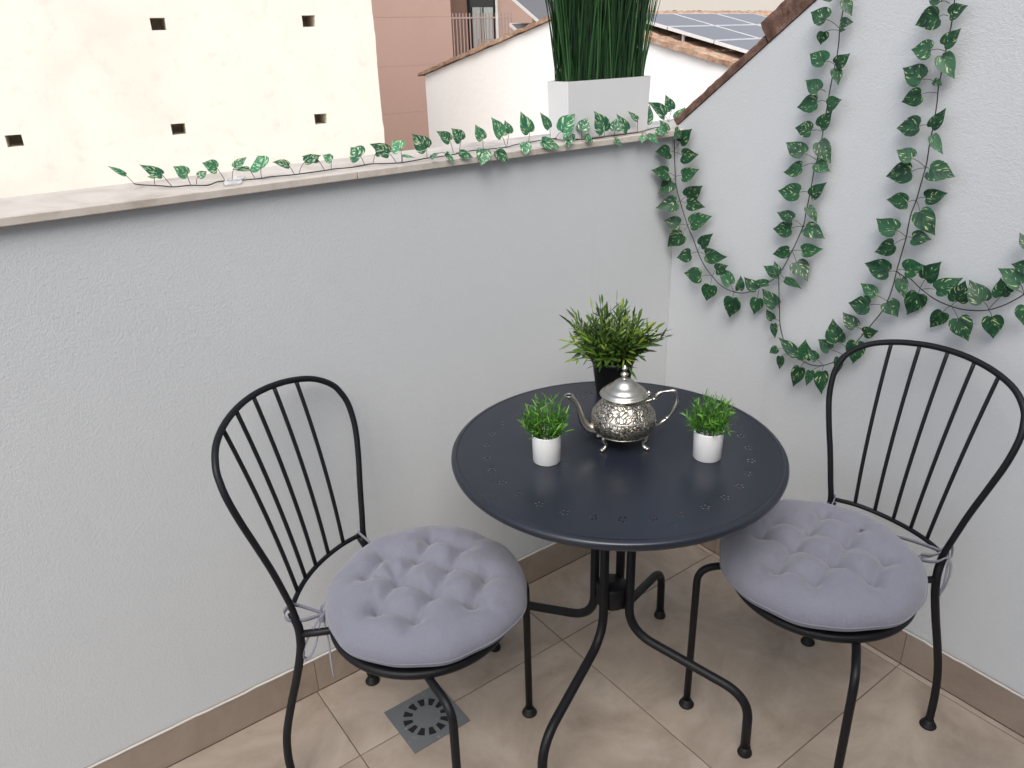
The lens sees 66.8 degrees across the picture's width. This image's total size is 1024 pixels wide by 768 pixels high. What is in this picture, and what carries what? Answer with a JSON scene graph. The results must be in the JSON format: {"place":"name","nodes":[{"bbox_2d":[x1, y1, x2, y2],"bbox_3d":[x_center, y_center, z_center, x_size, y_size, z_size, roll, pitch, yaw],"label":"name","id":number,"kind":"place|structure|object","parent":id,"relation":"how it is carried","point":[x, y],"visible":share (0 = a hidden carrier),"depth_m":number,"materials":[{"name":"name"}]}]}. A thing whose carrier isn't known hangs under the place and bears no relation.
{"place":"outdoors","nodes":[
{"label":"outdoors","id":0,"kind":"place"},
{"bbox_2d":[0,0,384,197],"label":"cream building","id":1,"kind":"structure","parent":0,"point":[91,91],"depth_m":9.71,"materials":[{"name":"beige paint"}]},
{"bbox_2d":[371,0,531,151],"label":"pink building","id":2,"kind":"structure","parent":0,"point":[414,38],"depth_m":19.75,"materials":[{"name":"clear paint"}]},
{"bbox_2d":[467,0,495,49],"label":"window","id":3,"kind":"structure","parent":2,"relation":"in","point":[473,6],"depth_m":21.88,"materials":[{"name":"white glass"}]},
{"bbox_2d":[517,394,574,465],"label":"potted grass","id":4,"kind":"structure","parent":0,"point":[546,443],"depth_m":1.56,"materials":[{"name":"green plant"}]},
{"bbox_2d":[417,10,772,147],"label":"white gabled house","id":5,"kind":"structure","parent":0,"point":[506,77],"depth_m":13.26,"materials":[{"name":"paint"}]},
{"bbox_2d":[509,23,529,29],"bbox_3d":[0.546,-5.965,13.684,0.871,0.753,0.800,20,32,40],"label":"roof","id":6,"kind":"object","parent":5,"relation":"on","point":[514,26],"visible":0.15,"depth_m":13.60,"materials":[{"name":"metal"}]},
{"bbox_2d":[495,0,553,38],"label":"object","id":7,"kind":"object","parent":5,"relation":"on","point":[536,10],"visible":0.09,"depth_m":13.52,"materials":[{"name":"paint"}]},
{"bbox_2d":[647,13,765,52],"bbox_3d":[3.916,-5.622,12.577,2.552,0.788,4.023,20,32,40],"label":"solar panel array","id":8,"kind":"object","parent":5,"relation":"on","point":[742,32],"visible":0.5,"depth_m":12.00,"materials":[{"name":"glass"}]},
{"bbox_2d":[166,520,1023,767],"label":"terrace slab","id":9,"kind":"structure","parent":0,"point":[611,682],"depth_m":1.92,"materials":[{"name":"tile"}]},
{"bbox_2d":[0,119,683,767],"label":"parapet wall","id":10,"kind":"structure","parent":9,"relation":"on","point":[150,337],"depth_m":1.67,"materials":[{"name":"paint"}]},
{"bbox_2d":[108,95,684,186],"bbox_3d":[-0.080,-0.578,1.835,1.577,0.108,0.192,-18,29,-32],"label":"leaf garland","id":11,"kind":"object","parent":10,"relation":"on","point":[564,126],"visible":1,"depth_m":1.78},
{"bbox_2d":[545,0,660,139],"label":"planter","id":12,"kind":"object","parent":10,"relation":"on","point":[599,52],"visible":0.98,"depth_m":1.95,"materials":[{"name":"plastic"}]},
{"bbox_2d":[665,0,1023,736],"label":"side wall","id":13,"kind":"structure","parent":9,"relation":"on","point":[743,118],"depth_m":1.81,"materials":[{"name":"paint"}]},
{"bbox_2d":[651,0,852,317],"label":"leaf garland","id":14,"kind":"object","parent":13,"relation":"attached to","point":[799,268],"visible":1,"depth_m":1.93},
{"bbox_2d":[762,0,967,393],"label":"leaf garland","id":15,"kind":"object","parent":13,"relation":"attached to","point":[923,219],"visible":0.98,"depth_m":1.66,"materials":[{"name":"plastic"}]},
{"bbox_2d":[894,233,1023,340],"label":"leaf garland","id":16,"kind":"object","parent":13,"relation":"attached to","point":[975,294],"visible":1,"depth_m":1.63,"materials":[{"name":"plastic"}]},
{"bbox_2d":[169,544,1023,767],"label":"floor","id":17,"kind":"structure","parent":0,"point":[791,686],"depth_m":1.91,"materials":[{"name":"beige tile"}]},
{"bbox_2d":[211,376,536,767],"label":"bistro chair","id":18,"kind":"object","parent":17,"relation":"on","point":[374,671],"visible":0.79,"depth_m":1.55,"materials":[{"name":"black metal"}]},
{"bbox_2d":[283,526,526,678],"bbox_3d":[-0.189,0.470,1.604,0.455,0.226,0.409,7,25,19],"label":"seat cushion","id":19,"kind":"object","parent":18,"relation":"on","point":[428,596],"visible":1,"depth_m":1.50,"materials":[{"name":"grey fabric"}]},
{"bbox_2d":[384,687,469,752],"bbox_3d":[-0.208,0.812,1.894,0.154,0.002,0.152,-18,29,-32],"label":"floor drain","id":20,"kind":"object","parent":17,"relation":"on","point":[419,721],"visible":0.81,"depth_m":1.89,"materials":[{"name":"grey plastic"}]},
{"bbox_2d":[451,381,789,767],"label":"bistro table","id":21,"kind":"object","parent":17,"relation":"on","point":[666,478],"visible":0.83,"depth_m":1.57,"materials":[{"name":"grey paint"}]},
{"bbox_2d":[558,295,671,397],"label":"potted grass","id":22,"kind":"object","parent":21,"relation":"on","point":[610,349],"visible":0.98,"depth_m":1.81,"materials":[{"name":"green plant"}]},
{"bbox_2d":[564,365,678,451],"bbox_3d":[0.230,0.045,1.620,0.208,0.183,0.138,-15,27,-28],"label":"teapot","id":23,"kind":"object","parent":21,"relation":"on","point":[623,410],"visible":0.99,"depth_m":1.59,"materials":[{"name":"silver metal"}]},
{"bbox_2d":[679,339,1023,767],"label":"bistro chair","id":24,"kind":"object","parent":17,"relation":"on","point":[856,639],"visible":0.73,"depth_m":1.66,"materials":[{"name":"black metal"}]},
{"bbox_2d":[719,494,953,631],"bbox_3d":[0.662,0.386,1.643,0.460,0.152,0.409,-16,28,-29],"label":"seat cushion","id":25,"kind":"object","parent":24,"relation":"on","point":[817,565],"visible":0.96,"depth_m":1.55,"materials":[{"name":"grey fabric"}]},
{"bbox_2d":[681,388,737,462],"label":"potted grass","id":26,"kind":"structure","parent":0,"point":[709,435],"depth_m":1.56,"materials":[{"name":"green plant"}]},
{"bbox_2d":[636,0,783,10],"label":"pale building","id":27,"kind":"structure","parent":0,"point":[721,5],"depth_m":34.76,"materials":[{"name":"white paint"}]}
]}

